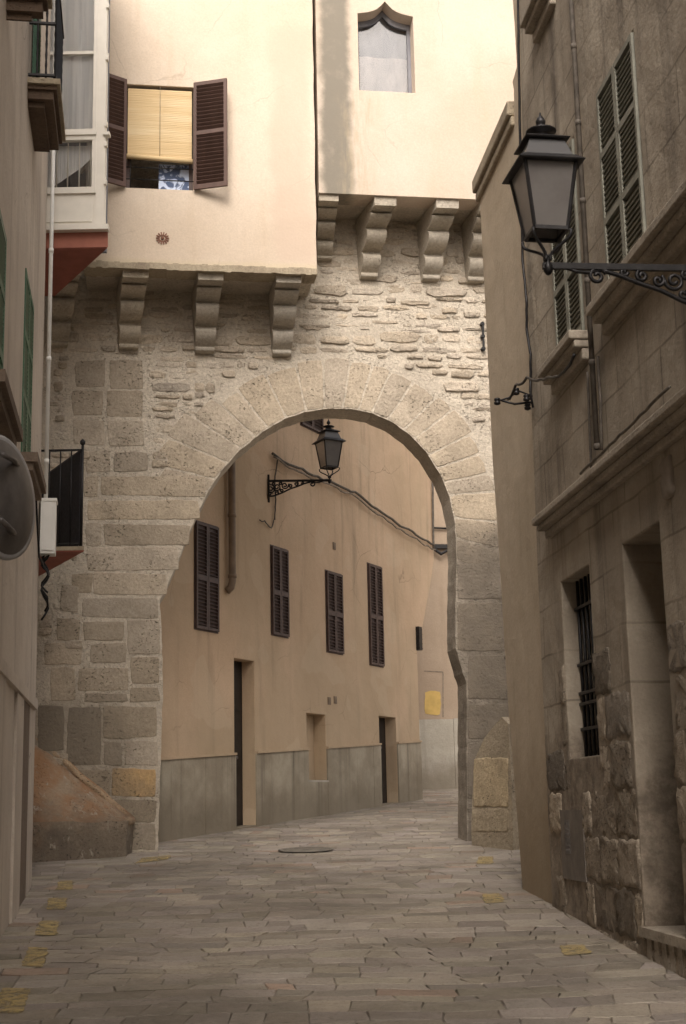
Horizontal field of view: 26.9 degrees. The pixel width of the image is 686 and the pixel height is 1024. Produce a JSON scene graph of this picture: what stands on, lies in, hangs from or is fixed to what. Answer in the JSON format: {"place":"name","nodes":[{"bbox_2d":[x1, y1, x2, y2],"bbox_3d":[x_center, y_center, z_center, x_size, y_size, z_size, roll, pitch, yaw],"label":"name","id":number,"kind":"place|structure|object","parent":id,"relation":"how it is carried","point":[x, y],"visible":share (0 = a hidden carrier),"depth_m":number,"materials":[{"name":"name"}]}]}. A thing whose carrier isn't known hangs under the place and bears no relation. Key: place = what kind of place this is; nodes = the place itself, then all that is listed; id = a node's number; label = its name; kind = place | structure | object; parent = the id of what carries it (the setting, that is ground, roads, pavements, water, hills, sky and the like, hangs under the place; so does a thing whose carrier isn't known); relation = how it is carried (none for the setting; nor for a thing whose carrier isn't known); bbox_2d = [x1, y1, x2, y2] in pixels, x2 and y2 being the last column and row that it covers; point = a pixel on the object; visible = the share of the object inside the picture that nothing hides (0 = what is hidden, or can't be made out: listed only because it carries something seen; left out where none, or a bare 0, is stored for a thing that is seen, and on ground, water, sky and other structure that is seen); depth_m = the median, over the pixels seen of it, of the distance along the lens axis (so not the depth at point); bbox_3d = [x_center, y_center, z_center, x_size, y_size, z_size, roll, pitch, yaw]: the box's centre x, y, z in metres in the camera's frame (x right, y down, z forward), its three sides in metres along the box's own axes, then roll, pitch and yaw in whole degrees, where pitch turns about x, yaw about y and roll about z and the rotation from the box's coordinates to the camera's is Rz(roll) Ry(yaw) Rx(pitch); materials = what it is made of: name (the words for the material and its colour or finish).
{"place":"outdoors","nodes":[
{"label":"outdoors","id":0,"kind":"place"},
{"bbox_2d":[0,789,685,1023],"bbox_3d":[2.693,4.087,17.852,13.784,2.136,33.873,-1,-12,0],"label":"street paving","id":1,"kind":"structure","parent":0,"point":[401,932],"depth_m":10.23,"materials":[{"name":"stone"}]},
{"bbox_2d":[0,988,30,1012],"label":"yellow paint mark","id":2,"kind":"object","parent":1,"relation":"on","point":[18,1002],"visible":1,"depth_m":8.24,"materials":[{"name":"yellow paint"}]},
{"bbox_2d":[0,0,65,937],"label":"plaster house","id":3,"kind":"structure","parent":1,"relation":"on","point":[32,130],"depth_m":12.27,"materials":[{"name":"beige paint"}]},
{"bbox_2d":[0,435,35,560],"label":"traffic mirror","id":4,"kind":"object","parent":3,"relation":"attached to","point":[17,510],"visible":1,"depth_m":6.78,"materials":[{"name":"grey metal"}]},
{"bbox_2d":[19,700,29,906],"bbox_3d":[-2.858,2.643,12.833,0.006,1.912,0.809,1,-12,-8],"label":"door","id":5,"kind":"structure","parent":3,"relation":"in","point":[26,706],"depth_m":12.86,"materials":[{"name":"brown wood"}]},
{"bbox_2d":[22,947,47,966],"bbox_3d":[-2.088,3.018,9.724,0.157,0.055,0.853,1,-12,-9],"label":"yellow paint mark","id":6,"kind":"object","parent":1,"relation":"on","point":[29,958],"visible":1,"depth_m":9.68,"materials":[{"name":"yellow paint"}]},
{"bbox_2d":[35,921,59,934],"bbox_3d":[-2.281,3.210,11.055,0.177,0.051,0.778,1,-12,-10],"label":"yellow paint mark","id":7,"kind":"object","parent":1,"relation":"on","point":[46,924],"visible":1,"depth_m":11.02,"materials":[{"name":"yellow paint"}]},
{"bbox_2d":[46,898,66,908],"bbox_3d":[-2.490,3.411,12.476,0.176,0.050,0.871,1,-12,-11],"label":"yellow paint mark","id":8,"kind":"object","parent":1,"relation":"on","point":[60,902],"visible":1,"depth_m":12.47,"materials":[{"name":"yellow paint"}]},
{"bbox_2d":[56,881,72,889],"bbox_3d":[-2.706,3.627,13.927,0.170,0.048,0.784,1,-12,-10],"label":"yellow paint mark","id":9,"kind":"object","parent":1,"relation":"on","point":[69,886],"visible":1,"depth_m":13.93,"materials":[{"name":"yellow paint"}]},
{"bbox_2d":[38,0,110,575],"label":"balcony","id":10,"kind":"structure","parent":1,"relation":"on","point":[80,235],"depth_m":16.25,"materials":[{"name":"white paint"}]},
{"bbox_2d":[32,737,135,862],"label":"stone buttress","id":11,"kind":"structure","parent":1,"relation":"on","point":[78,814],"depth_m":16.66,"materials":[{"name":"beige stone"}]},
{"bbox_2d":[136,855,169,862],"bbox_3d":[-2.142,3.937,16.242,0.329,0.055,0.801,-1,-12,0],"label":"yellow paint mark","id":12,"kind":"object","parent":1,"relation":"on","point":[155,858],"visible":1,"depth_m":16.22,"materials":[{"name":"yellow paint"}]},
{"bbox_2d":[35,159,508,852],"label":"arch wall","id":13,"kind":"structure","parent":1,"relation":"on","point":[167,423],"depth_m":18.35,"materials":[{"name":"stone"}]},
{"bbox_2d":[46,0,316,356],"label":"overhanging house","id":14,"kind":"structure","parent":13,"relation":"on","point":[217,96],"depth_m":18.16,"materials":[{"name":"paint"}]},
{"bbox_2d":[126,91,192,189],"bbox_3d":[-2.328,-4.701,18.178,0.844,1.402,0.177,1,-12,-8],"label":"window","id":15,"kind":"structure","parent":14,"relation":"in","point":[172,177],"depth_m":18.16,"materials":[{"name":"brown paint"}]},
{"bbox_2d":[312,0,516,283],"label":"overhanging house","id":16,"kind":"structure","parent":13,"relation":"on","point":[412,98],"depth_m":18.79,"materials":[{"name":"beige paint"}]},
{"bbox_2d":[358,11,411,92],"bbox_3d":[0.528,-6.117,19.102,0.802,1.448,0.105,1,-12,-9],"label":"window","id":17,"kind":"structure","parent":16,"relation":"in","point":[384,51],"depth_m":19.12,"materials":[{"name":"white glass"}]},
{"bbox_2d":[158,419,435,841],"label":"peach house","id":18,"kind":"structure","parent":1,"relation":"on","point":[292,620],"depth_m":22.71,"materials":[{"name":"beige paint"}]},
{"bbox_2d":[234,661,242,825],"bbox_3d":[-1.623,3.366,20.905,0.120,2.436,0.635,-7,-13,25],"label":"door","id":19,"kind":"structure","parent":18,"relation":"in","point":[237,665],"depth_m":21.07,"materials":[{"name":"brown wood"}]},
{"bbox_2d":[267,419,345,502],"bbox_3d":[-0.573,-0.823,22.320,1.227,1.330,0.488,2,-12,-15],"label":"wall lantern","id":20,"kind":"object","parent":18,"relation":"attached to","point":[329,442],"depth_m":22.32,"materials":[{"name":"black paint"}]},
{"bbox_2d":[379,718,386,802],"bbox_3d":[0.606,4.392,25.321,0.120,1.549,0.766,-7,-13,25],"label":"door","id":21,"kind":"structure","parent":18,"relation":"in","point":[381,720],"depth_m":25.54,"materials":[{"name":"brown wood"}]},
{"bbox_2d":[278,847,333,851],"bbox_3d":[-0.439,4.001,16.983,0.656,0.044,0.655,-1,-12,0],"label":"manhole cover","id":22,"kind":"object","parent":1,"relation":"on","point":[304,849],"visible":1,"depth_m":16.92,"materials":[{"name":"metal"}]},
{"bbox_2d":[417,485,457,789],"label":"tan house","id":23,"kind":"structure","parent":1,"relation":"on","point":[438,704],"depth_m":30.27,"materials":[{"name":"yellow paint"}]},
{"bbox_2d":[477,856,493,863],"bbox_3d":[1.528,3.738,15.383,0.187,0.048,0.850,-2,-12,5],"label":"yellow paint mark","id":24,"kind":"object","parent":1,"relation":"on","point":[488,859],"visible":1,"depth_m":15.33,"materials":[{"name":"yellow paint"}]},
{"bbox_2d":[482,893,503,902],"bbox_3d":[1.289,3.322,12.330,0.200,0.040,0.638,-1,-12,0],"label":"yellow paint mark","id":25,"kind":"object","parent":1,"relation":"on","point":[493,896],"visible":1,"depth_m":12.35,"materials":[{"name":"yellow paint"}]},
{"bbox_2d":[471,717,519,850],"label":"stone buttress","id":26,"kind":"structure","parent":1,"relation":"on","point":[494,823],"depth_m":16.90,"materials":[{"name":"beige stone"}]},
{"bbox_2d":[472,0,551,903],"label":"ochre house","id":27,"kind":"structure","parent":1,"relation":"on","point":[511,424],"depth_m":13.24,"materials":[{"name":"paint"}]},
{"bbox_2d":[560,944,590,954],"bbox_3d":[1.540,2.910,9.522,0.199,0.026,0.416,-1,-12,0],"label":"yellow paint mark","id":28,"kind":"object","parent":1,"relation":"on","point":[581,947],"visible":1,"depth_m":9.50,"materials":[{"name":"yellow paint"}]},
{"bbox_2d":[507,0,685,978],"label":"stone house","id":29,"kind":"structure","parent":1,"relation":"on","point":[603,83],"depth_m":9.94,"materials":[{"name":"brown stone"}]},
{"bbox_2d":[494,381,533,410],"bbox_3d":[1.466,-1.052,12.340,0.347,0.341,0.160,-1,-12,0],"label":"wire bracket","id":30,"kind":"object","parent":29,"relation":"attached to","point":[527,402],"visible":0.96,"depth_m":12.30,"materials":[{"name":"black metal"}]},
{"bbox_2d":[502,113,685,304],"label":"wall lantern","id":31,"kind":"object","parent":29,"relation":"attached to","point":[540,179],"depth_m":7.77,"materials":[{"name":"black paint"}]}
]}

